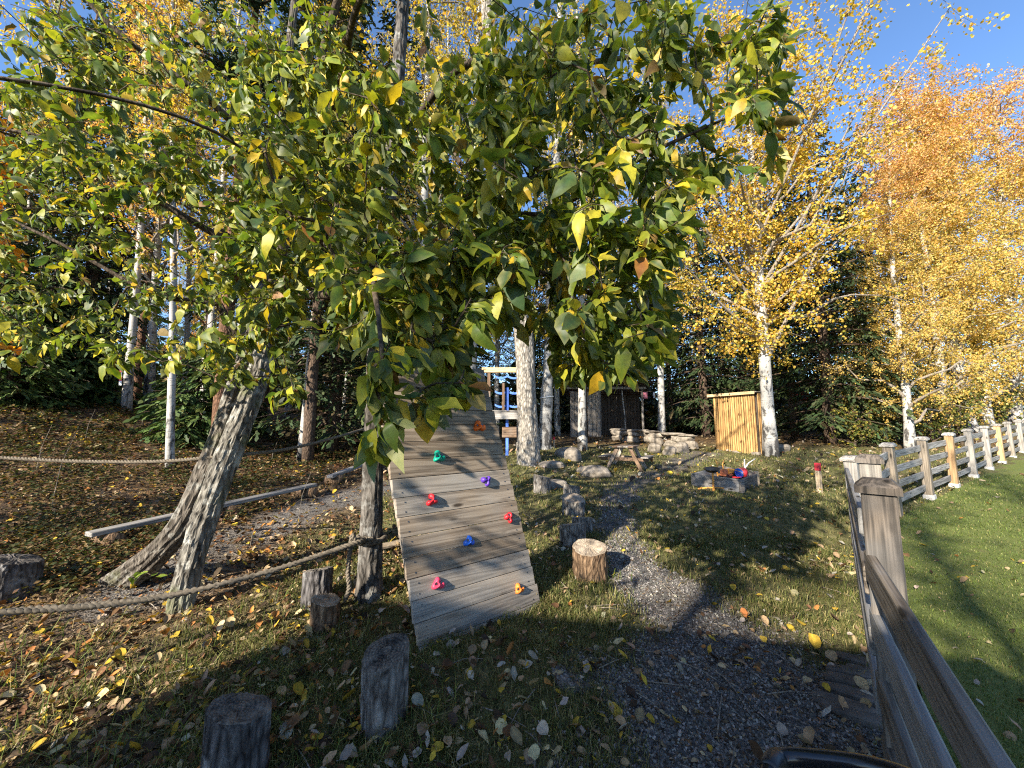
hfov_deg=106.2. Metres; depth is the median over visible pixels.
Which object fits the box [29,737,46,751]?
fallen leaf
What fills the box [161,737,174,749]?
fallen leaf
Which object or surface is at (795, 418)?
spruce tree
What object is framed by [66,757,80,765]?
fallen leaf
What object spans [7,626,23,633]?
fallen leaf
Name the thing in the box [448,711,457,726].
fallen leaf
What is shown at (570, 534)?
log stump
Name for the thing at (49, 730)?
fallen leaf
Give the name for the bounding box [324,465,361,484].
balance beam
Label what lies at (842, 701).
fallen leaf
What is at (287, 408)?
birch tree
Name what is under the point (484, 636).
fallen leaf
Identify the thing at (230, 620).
fallen leaf
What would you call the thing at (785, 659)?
fallen twigs
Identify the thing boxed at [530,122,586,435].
birch tree
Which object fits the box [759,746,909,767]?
tube handle
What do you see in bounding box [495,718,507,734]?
fallen leaf
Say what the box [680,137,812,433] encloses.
spruce tree
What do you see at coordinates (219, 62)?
pine tree
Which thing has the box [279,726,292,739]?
fallen leaf
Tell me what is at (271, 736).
fallen leaf
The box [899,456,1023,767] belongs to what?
lawn
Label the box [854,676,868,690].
fallen leaf
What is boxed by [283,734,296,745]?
fallen leaf
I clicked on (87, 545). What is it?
ground cover
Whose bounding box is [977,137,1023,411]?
birch tree
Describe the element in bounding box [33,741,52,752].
fallen leaf
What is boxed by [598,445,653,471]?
picnic table
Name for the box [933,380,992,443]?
bush
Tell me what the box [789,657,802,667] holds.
fallen leaf
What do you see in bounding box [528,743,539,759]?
fallen leaf
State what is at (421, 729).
fallen leaf
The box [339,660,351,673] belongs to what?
fallen leaf
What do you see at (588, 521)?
log stump
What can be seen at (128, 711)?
fallen leaf
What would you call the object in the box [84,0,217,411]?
birch tree
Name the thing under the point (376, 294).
willow tree
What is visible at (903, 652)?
gate fence
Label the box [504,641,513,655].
fallen leaf
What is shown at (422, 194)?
birch tree
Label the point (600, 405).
wind shelter
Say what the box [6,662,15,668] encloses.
fallen leaf
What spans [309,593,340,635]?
log stump
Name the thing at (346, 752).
fallen leaf
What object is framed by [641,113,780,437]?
spruce tree
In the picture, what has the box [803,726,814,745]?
fallen leaf
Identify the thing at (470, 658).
fallen leaf
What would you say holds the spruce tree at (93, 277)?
on the ground at (844, 685)
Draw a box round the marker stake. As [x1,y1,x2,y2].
[814,463,822,492]
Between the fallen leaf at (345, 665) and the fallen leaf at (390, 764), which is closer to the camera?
the fallen leaf at (390, 764)
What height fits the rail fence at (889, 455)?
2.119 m
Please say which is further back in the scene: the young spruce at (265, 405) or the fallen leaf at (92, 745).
the young spruce at (265, 405)
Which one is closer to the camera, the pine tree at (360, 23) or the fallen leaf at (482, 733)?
the fallen leaf at (482, 733)
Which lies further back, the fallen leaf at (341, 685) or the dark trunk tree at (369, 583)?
the dark trunk tree at (369, 583)
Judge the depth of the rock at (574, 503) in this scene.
4.93 m
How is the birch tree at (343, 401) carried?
on the ground at (844, 685)
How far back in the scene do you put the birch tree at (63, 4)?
11.68 m
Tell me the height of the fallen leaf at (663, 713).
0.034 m
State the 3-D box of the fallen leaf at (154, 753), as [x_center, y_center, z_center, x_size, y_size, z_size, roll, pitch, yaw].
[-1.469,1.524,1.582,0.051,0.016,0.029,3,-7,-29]
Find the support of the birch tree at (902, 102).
on the ground at (844, 685)
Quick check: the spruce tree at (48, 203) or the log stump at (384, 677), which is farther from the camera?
the spruce tree at (48, 203)
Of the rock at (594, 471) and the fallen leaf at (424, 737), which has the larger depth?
the rock at (594, 471)
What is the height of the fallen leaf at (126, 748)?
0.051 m
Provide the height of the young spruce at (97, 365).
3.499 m
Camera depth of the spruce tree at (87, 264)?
11.89 m
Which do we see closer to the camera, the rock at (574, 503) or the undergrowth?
the rock at (574, 503)
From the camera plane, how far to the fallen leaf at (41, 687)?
1.94 m
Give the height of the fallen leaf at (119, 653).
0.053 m
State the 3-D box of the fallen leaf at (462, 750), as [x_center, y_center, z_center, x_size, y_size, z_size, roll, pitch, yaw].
[-0.208,1.487,1.550,0.078,0.050,0.028,4,-7,-32]
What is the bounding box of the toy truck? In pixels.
[719,468,734,477]
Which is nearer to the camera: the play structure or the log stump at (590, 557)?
the log stump at (590, 557)
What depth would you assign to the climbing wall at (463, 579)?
2.66 m
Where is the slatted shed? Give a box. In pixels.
[707,391,774,454]
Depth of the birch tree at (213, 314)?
11.65 m
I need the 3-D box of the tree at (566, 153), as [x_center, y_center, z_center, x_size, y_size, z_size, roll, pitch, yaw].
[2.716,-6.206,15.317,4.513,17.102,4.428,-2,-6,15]
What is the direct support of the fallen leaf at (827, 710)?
on the ground at (844, 685)
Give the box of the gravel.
[524,495,882,767]
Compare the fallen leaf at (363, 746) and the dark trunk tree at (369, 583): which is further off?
the dark trunk tree at (369, 583)
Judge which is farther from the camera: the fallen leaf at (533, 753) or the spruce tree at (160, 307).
the spruce tree at (160, 307)
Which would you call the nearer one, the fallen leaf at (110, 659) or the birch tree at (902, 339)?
the fallen leaf at (110, 659)
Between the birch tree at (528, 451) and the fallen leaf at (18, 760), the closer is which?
the fallen leaf at (18, 760)
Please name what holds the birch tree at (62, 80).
on the ground at (844, 685)
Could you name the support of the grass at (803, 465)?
on the ground at (844, 685)
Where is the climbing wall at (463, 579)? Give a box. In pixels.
[381,368,540,650]
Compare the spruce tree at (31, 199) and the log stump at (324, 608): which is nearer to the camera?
the log stump at (324, 608)
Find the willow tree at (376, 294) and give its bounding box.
[0,0,808,614]
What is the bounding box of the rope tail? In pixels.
[343,533,373,601]
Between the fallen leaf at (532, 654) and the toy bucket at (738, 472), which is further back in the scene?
the toy bucket at (738, 472)
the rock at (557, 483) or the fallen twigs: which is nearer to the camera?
the fallen twigs
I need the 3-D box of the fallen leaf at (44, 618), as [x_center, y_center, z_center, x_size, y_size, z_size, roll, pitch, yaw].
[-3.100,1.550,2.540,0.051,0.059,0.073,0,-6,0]
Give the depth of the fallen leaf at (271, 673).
2.01 m
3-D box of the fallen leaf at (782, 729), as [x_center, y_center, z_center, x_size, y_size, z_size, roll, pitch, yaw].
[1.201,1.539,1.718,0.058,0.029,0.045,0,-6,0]
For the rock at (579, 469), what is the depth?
7.47 m
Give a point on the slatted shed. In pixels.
(738, 420)
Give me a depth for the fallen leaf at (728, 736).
1.68 m
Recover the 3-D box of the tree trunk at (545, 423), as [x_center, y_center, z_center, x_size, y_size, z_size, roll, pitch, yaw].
[0.813,-7.011,13.104,6.433,18.480,7.949,4,-8,-36]
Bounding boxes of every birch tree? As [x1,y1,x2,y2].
[0,0,101,276]
[56,0,226,406]
[57,0,188,336]
[60,0,241,468]
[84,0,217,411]
[154,0,274,419]
[156,23,228,404]
[158,257,193,363]
[192,79,288,354]
[284,178,329,418]
[285,0,414,462]
[305,0,629,465]
[324,0,482,325]
[340,355,350,437]
[361,37,413,431]
[402,0,471,330]
[429,0,544,368]
[484,160,514,433]
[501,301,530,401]
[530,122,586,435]
[532,0,643,450]
[535,205,553,387]
[587,85,638,426]
[601,0,1009,456]
[615,48,721,439]
[676,238,704,374]
[801,134,1013,447]
[821,43,1023,438]
[838,121,1023,440]
[866,57,1023,434]
[893,66,1023,430]
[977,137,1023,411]
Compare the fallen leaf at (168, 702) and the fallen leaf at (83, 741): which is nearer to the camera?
the fallen leaf at (83, 741)
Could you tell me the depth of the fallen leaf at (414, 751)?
1.58 m
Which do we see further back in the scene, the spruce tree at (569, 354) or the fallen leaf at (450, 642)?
the spruce tree at (569, 354)
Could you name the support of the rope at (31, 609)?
attached to the dark trunk tree at (369, 583)
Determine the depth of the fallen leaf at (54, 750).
1.63 m
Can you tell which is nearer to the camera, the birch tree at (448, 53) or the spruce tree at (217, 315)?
the birch tree at (448, 53)
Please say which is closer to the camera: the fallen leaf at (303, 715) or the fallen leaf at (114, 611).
the fallen leaf at (303, 715)
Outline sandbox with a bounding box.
[691,466,759,492]
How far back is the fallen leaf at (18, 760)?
1.59 m
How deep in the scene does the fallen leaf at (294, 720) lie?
1.68 m
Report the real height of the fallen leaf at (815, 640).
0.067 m
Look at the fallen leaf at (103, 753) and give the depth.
1.58 m
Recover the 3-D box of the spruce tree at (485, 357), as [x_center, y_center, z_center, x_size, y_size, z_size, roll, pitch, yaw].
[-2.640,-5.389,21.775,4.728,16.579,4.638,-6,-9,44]
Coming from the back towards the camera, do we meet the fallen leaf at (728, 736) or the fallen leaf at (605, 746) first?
the fallen leaf at (728, 736)
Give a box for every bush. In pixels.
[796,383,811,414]
[829,402,876,448]
[857,397,902,442]
[901,390,968,442]
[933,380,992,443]
[975,381,1022,427]
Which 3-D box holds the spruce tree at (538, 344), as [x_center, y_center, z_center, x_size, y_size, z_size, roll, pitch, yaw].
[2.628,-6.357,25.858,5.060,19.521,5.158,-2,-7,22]
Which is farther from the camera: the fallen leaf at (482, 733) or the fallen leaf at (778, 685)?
the fallen leaf at (778, 685)
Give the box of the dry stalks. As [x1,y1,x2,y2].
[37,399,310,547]
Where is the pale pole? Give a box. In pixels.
[621,384,625,428]
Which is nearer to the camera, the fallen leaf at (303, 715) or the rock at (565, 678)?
the fallen leaf at (303, 715)
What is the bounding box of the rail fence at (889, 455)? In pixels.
[839,418,1023,541]
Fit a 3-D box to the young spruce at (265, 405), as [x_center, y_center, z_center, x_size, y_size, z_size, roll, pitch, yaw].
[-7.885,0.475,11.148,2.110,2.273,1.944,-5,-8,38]
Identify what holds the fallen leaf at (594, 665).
on the ground at (844, 685)
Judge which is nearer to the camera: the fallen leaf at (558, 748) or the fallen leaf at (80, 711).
the fallen leaf at (558, 748)
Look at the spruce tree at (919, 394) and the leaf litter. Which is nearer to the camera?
the leaf litter
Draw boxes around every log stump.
[0,553,44,604]
[200,692,271,767]
[300,566,332,610]
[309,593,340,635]
[360,633,408,742]
[533,474,550,493]
[559,522,585,549]
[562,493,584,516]
[563,484,579,494]
[572,517,592,532]
[572,538,607,584]
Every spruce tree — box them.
[0,78,113,334]
[0,101,73,323]
[1,0,186,401]
[22,151,160,392]
[109,205,180,373]
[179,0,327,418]
[180,288,202,343]
[183,0,406,464]
[191,259,238,353]
[249,46,406,453]
[301,311,342,400]
[316,178,435,438]
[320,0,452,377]
[442,181,499,396]
[477,284,515,400]
[502,287,543,417]
[509,154,570,386]
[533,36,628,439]
[561,197,651,431]
[635,157,717,431]
[637,376,657,407]
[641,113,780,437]
[674,339,697,422]
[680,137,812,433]
[689,255,736,391]
[729,236,754,373]
[731,102,850,438]
[740,88,938,443]
[751,213,819,413]
[798,216,939,444]
[811,124,987,431]
[911,363,933,424]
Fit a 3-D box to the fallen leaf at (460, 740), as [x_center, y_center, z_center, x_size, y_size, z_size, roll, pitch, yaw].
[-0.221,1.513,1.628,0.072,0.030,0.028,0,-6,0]
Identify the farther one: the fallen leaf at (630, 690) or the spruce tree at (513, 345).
the spruce tree at (513, 345)
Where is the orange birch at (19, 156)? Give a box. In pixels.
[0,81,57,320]
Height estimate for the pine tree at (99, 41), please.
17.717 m
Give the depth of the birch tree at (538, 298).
23.61 m
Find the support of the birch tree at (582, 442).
on the ground at (844, 685)
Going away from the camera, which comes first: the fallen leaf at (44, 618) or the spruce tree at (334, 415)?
the fallen leaf at (44, 618)
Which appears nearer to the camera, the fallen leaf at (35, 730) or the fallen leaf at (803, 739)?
the fallen leaf at (803, 739)
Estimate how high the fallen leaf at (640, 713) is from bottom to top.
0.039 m
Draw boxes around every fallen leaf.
[4,754,28,767]
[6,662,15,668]
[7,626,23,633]
[7,748,25,758]
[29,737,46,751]
[31,724,41,732]
[32,613,50,624]
[33,684,45,694]
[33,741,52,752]
[35,722,47,727]
[45,722,56,736]
[47,706,56,713]
[48,744,68,754]
[61,649,75,661]
[62,729,77,747]
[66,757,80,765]
[70,706,83,714]
[78,736,97,747]
[80,703,102,720]
[88,734,110,748]
[90,687,108,700]
[92,666,106,678]
[92,746,102,753]
[93,711,106,717]
[93,737,106,743]
[98,656,116,665]
[99,714,111,725]
[99,751,108,763]
[105,607,119,617]
[114,648,125,659]
[114,679,123,686]
[114,744,128,750]
[116,698,130,711]
[119,679,128,691]
[120,709,132,716]
[122,735,135,755]
[129,741,142,750]
[131,706,143,722]
[133,655,145,661]
[138,741,154,755]
[150,751,158,757]
[151,758,161,764]
[157,719,169,725]
[160,691,178,700]
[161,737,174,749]
[164,699,176,706]
[170,720,178,735]
[181,707,195,724]
[181,733,194,740]
[184,722,194,729]
[186,638,198,649]
[201,668,207,680]
[203,679,216,696]
[213,567,221,578]
[224,616,234,626]
[241,666,256,677]
[266,670,277,680]
[270,733,276,744]
[271,698,276,710]
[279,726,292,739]
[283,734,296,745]
[284,712,293,721]
[286,714,299,729]
[293,681,303,695]
[293,739,300,757]
[296,711,308,724]
[301,744,312,754]
[318,735,332,745]
[324,632,331,642]
[331,708,338,724]
[336,680,345,691]
[336,744,352,760]
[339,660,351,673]
[339,688,354,700]
[359,740,372,750]
[379,749,396,758]
[381,758,397,767]
[409,747,421,757]
[411,692,423,705]
[411,735,426,747]
[417,721,428,733]
[426,741,443,751]
[438,658,452,669]
[446,638,455,648]
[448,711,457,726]
[452,743,468,762]
[454,737,466,743]
[469,656,476,668]
[476,729,488,743]
[481,634,491,643]
[493,708,502,719]
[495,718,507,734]
[502,723,513,736]
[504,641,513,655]
[510,726,523,746]
[523,747,533,764]
[528,650,539,659]
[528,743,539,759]
[537,720,549,735]
[551,745,565,754]
[572,716,582,726]
[574,725,585,736]
[589,661,600,671]
[597,742,611,754]
[609,702,622,716]
[612,715,625,724]
[617,757,628,765]
[625,686,635,695]
[635,707,644,723]
[640,671,649,687]
[646,713,658,723]
[659,709,675,718]
[675,661,683,672]
[722,731,735,741]
[774,682,785,690]
[777,721,788,734]
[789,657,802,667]
[798,734,816,746]
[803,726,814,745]
[808,633,820,648]
[820,705,830,717]
[823,744,834,749]
[825,650,836,663]
[838,696,848,709]
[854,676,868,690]
[854,733,865,742]
[860,690,873,696]
[860,698,871,707]
[1003,730,1016,740]
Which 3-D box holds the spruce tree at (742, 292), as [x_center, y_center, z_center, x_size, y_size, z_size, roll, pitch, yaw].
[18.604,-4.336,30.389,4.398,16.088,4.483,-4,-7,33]
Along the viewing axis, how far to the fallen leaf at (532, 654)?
2.03 m
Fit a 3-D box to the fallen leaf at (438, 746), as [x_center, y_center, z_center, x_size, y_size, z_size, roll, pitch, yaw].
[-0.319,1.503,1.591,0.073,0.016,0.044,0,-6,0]
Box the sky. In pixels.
[0,0,1023,404]
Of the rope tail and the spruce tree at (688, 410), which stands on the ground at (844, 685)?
the spruce tree at (688, 410)
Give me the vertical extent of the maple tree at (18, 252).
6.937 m
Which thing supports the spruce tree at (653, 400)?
on the ground at (844, 685)
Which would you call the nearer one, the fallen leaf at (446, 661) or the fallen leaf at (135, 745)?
the fallen leaf at (135, 745)
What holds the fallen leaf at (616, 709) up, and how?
on the ground at (844, 685)
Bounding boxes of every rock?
[538,460,565,468]
[550,479,566,488]
[551,663,591,693]
[554,447,581,460]
[576,466,584,472]
[580,465,611,477]
[779,444,790,451]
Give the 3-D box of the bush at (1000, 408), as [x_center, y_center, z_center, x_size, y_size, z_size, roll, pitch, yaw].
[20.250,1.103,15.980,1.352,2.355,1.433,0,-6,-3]
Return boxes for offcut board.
[383,540,400,549]
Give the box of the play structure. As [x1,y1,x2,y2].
[482,367,517,455]
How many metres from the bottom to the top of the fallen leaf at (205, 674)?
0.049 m
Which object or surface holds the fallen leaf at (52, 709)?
on the ground at (844, 685)
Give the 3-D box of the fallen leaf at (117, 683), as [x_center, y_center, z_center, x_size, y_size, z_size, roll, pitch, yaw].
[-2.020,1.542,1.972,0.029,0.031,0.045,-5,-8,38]
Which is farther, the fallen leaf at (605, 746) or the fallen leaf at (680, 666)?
the fallen leaf at (680, 666)
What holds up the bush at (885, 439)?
on the ground at (844, 685)
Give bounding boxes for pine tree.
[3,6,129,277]
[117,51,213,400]
[134,0,314,425]
[227,123,277,406]
[261,0,403,445]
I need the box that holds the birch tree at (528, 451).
[305,0,629,465]
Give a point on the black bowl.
(710, 469)
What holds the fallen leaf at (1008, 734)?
on the lawn at (1017, 467)
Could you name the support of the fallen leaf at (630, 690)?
on the ground at (844, 685)
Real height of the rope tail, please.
0.470 m
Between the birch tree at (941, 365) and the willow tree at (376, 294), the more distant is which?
the birch tree at (941, 365)
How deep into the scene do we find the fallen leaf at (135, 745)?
1.60 m
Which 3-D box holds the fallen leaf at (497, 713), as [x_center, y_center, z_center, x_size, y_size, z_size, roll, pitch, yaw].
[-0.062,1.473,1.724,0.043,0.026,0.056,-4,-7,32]
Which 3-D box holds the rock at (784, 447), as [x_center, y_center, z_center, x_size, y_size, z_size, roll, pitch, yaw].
[7.828,1.899,11.154,0.458,0.336,0.393,0,-6,0]
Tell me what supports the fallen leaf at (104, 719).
on the ground at (844, 685)
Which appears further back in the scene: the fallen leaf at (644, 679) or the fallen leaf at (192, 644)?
the fallen leaf at (192, 644)
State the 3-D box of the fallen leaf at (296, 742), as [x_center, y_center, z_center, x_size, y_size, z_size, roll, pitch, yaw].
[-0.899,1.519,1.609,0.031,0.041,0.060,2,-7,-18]
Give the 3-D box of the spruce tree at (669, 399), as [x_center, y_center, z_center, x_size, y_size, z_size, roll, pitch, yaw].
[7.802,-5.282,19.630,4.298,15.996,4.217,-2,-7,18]
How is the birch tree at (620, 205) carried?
on the ground at (844, 685)
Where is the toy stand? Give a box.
[698,473,723,491]
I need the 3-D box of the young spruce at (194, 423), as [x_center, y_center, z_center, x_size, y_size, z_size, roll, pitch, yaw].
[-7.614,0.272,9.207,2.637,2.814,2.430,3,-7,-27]
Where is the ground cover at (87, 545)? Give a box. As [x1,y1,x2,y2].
[0,401,384,601]
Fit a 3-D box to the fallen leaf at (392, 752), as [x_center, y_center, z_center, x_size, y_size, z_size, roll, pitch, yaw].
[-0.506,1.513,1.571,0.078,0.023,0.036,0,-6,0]
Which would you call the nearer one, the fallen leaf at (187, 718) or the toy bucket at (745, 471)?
the fallen leaf at (187, 718)
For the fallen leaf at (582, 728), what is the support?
on the ground at (844, 685)
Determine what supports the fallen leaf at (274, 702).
on the ground at (844, 685)
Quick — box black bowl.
[703,466,719,472]
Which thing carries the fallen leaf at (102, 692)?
on the ground at (844, 685)
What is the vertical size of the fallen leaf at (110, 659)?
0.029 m
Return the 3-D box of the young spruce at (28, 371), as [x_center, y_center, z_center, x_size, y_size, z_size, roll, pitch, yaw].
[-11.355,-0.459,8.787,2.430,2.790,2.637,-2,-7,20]
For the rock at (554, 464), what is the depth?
7.84 m
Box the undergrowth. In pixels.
[117,328,1023,433]
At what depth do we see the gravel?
1.93 m
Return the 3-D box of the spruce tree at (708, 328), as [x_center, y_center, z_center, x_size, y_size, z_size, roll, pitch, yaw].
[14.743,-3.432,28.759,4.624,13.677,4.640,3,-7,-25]
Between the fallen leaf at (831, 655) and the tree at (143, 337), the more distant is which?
the tree at (143, 337)
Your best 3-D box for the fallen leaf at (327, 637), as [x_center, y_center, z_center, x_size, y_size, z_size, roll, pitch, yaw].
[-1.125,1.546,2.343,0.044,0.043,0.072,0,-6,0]
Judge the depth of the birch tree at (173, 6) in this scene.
7.47 m
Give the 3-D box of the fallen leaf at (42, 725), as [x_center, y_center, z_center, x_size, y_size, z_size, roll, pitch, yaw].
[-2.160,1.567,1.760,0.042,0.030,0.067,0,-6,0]
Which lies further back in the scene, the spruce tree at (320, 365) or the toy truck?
the spruce tree at (320, 365)
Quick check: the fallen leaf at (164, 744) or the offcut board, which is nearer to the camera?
the fallen leaf at (164, 744)
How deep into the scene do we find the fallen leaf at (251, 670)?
2.04 m
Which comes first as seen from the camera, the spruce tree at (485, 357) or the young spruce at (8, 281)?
the young spruce at (8, 281)
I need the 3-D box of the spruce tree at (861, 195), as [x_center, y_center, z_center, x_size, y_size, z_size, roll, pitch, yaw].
[16.388,-5.083,17.498,5.298,14.997,5.280,-4,-7,33]
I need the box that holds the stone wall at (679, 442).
[610,428,698,455]
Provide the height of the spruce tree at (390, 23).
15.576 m
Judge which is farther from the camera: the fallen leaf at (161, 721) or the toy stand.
the toy stand
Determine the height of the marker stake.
0.571 m
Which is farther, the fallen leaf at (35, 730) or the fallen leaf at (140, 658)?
the fallen leaf at (140, 658)
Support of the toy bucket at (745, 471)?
in the sandbox
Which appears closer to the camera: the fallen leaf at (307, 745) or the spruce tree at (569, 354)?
the fallen leaf at (307, 745)
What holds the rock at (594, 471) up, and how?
on the ground at (844, 685)
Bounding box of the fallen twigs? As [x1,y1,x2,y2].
[1,514,860,767]
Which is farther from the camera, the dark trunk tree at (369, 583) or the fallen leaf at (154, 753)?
the dark trunk tree at (369, 583)
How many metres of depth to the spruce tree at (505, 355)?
33.89 m
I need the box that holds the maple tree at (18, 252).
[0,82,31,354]
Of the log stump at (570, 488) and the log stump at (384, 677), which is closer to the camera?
the log stump at (384, 677)
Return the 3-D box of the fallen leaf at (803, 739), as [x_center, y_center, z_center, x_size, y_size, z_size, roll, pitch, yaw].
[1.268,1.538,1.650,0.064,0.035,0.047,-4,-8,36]
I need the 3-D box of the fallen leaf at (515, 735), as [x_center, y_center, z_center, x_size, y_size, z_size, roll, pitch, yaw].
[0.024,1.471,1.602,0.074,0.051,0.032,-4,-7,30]
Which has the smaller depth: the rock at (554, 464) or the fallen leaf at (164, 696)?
the fallen leaf at (164, 696)
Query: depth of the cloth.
15.54 m
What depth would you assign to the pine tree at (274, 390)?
17.86 m
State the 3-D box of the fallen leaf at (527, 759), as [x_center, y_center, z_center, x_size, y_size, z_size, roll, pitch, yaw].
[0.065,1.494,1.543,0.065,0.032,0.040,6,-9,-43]
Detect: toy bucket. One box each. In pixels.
[732,468,743,477]
[739,467,747,477]
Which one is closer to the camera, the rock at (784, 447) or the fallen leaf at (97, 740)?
the fallen leaf at (97, 740)
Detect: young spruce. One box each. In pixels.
[0,266,95,401]
[0,303,92,414]
[9,269,122,407]
[12,300,151,408]
[123,348,255,449]
[201,402,274,432]
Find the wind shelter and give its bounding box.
[559,381,655,436]
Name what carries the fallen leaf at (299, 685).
on the ground at (844, 685)
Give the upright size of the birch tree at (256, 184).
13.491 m
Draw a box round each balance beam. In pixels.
[85,483,318,550]
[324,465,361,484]
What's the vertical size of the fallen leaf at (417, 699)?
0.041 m
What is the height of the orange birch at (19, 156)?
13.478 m
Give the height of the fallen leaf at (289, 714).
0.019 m
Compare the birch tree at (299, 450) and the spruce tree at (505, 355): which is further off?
the spruce tree at (505, 355)
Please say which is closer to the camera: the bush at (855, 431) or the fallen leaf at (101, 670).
the fallen leaf at (101, 670)
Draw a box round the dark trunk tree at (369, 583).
[353,0,409,603]
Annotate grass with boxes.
[1,526,947,767]
[284,446,1017,564]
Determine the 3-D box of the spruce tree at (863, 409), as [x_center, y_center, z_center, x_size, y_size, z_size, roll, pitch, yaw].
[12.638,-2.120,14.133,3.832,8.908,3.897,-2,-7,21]
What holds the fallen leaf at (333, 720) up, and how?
on the ground at (844, 685)
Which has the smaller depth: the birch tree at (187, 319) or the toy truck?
the toy truck
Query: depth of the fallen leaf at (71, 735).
1.68 m
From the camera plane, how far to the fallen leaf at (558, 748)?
1.56 m
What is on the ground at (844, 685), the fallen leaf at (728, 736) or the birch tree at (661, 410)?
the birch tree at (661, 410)
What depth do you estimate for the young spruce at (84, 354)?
10.36 m
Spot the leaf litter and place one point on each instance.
(304, 641)
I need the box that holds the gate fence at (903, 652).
[845,454,1015,767]
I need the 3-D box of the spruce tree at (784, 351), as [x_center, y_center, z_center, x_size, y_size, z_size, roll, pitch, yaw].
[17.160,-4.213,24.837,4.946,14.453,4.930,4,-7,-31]
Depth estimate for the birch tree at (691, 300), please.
31.81 m
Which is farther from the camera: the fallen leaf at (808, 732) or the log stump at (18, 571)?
the log stump at (18, 571)
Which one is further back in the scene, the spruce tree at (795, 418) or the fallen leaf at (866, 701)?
the spruce tree at (795, 418)
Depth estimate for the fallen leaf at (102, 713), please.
1.80 m
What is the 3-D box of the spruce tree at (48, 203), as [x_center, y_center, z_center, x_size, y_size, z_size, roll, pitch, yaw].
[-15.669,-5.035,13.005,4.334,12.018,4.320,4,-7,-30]
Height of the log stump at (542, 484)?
0.379 m
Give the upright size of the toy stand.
0.306 m
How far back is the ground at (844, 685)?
3.00 m
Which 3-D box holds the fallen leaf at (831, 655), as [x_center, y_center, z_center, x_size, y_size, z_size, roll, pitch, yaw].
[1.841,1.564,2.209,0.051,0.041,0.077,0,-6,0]
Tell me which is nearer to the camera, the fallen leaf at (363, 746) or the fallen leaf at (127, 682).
the fallen leaf at (363, 746)
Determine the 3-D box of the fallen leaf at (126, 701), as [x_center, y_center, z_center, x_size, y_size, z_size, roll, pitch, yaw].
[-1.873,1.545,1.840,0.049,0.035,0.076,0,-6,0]
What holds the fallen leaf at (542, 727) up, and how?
on the ground at (844, 685)
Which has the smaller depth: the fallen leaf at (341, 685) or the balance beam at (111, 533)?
the fallen leaf at (341, 685)
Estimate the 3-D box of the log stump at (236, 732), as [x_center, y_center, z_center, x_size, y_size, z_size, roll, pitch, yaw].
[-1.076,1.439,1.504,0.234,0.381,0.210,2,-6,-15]
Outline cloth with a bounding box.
[643,392,647,398]
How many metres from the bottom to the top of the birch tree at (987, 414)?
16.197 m
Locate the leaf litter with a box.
[0,403,1023,767]
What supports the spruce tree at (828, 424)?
on the ground at (844, 685)
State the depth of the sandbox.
6.54 m
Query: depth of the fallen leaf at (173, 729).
1.69 m
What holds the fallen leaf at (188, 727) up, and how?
on the ground at (844, 685)
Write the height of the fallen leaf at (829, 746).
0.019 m
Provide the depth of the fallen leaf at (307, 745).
1.59 m
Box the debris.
[0,503,882,767]
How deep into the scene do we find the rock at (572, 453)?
8.95 m
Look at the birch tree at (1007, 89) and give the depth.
16.68 m
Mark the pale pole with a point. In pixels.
(623, 409)
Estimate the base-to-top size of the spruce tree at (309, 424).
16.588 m
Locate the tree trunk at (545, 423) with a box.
[469,2,696,449]
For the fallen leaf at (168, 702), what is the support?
on the ground at (844, 685)
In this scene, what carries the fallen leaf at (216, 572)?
on the ground at (844, 685)
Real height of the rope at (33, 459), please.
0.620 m
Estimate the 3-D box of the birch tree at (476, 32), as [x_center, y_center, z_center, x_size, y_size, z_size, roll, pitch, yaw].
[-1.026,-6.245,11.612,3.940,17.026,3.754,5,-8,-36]
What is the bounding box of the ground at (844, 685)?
[0,407,1023,767]
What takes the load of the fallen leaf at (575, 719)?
on the ground at (844, 685)
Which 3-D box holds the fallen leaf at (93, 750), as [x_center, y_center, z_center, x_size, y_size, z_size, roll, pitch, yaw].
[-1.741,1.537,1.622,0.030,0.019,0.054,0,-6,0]
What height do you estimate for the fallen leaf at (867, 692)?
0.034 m
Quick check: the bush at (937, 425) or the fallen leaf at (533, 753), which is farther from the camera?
the bush at (937, 425)
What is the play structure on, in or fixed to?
on the ground at (844, 685)
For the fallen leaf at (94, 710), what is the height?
0.040 m
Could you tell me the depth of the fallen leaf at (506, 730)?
1.65 m
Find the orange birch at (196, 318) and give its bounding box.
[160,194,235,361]
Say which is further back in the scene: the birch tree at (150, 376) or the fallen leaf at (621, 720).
the birch tree at (150, 376)
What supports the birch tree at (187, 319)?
on the ground at (844, 685)
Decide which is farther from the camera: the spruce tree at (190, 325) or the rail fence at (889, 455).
the spruce tree at (190, 325)
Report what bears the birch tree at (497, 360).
on the ground at (844, 685)
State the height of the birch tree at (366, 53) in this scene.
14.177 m
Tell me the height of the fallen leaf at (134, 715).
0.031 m
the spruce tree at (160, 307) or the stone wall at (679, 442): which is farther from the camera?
the spruce tree at (160, 307)
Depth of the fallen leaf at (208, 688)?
1.92 m
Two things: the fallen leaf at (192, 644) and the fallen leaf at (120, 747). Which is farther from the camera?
the fallen leaf at (192, 644)
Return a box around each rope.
[0,428,363,463]
[0,532,387,617]
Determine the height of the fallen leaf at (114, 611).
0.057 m

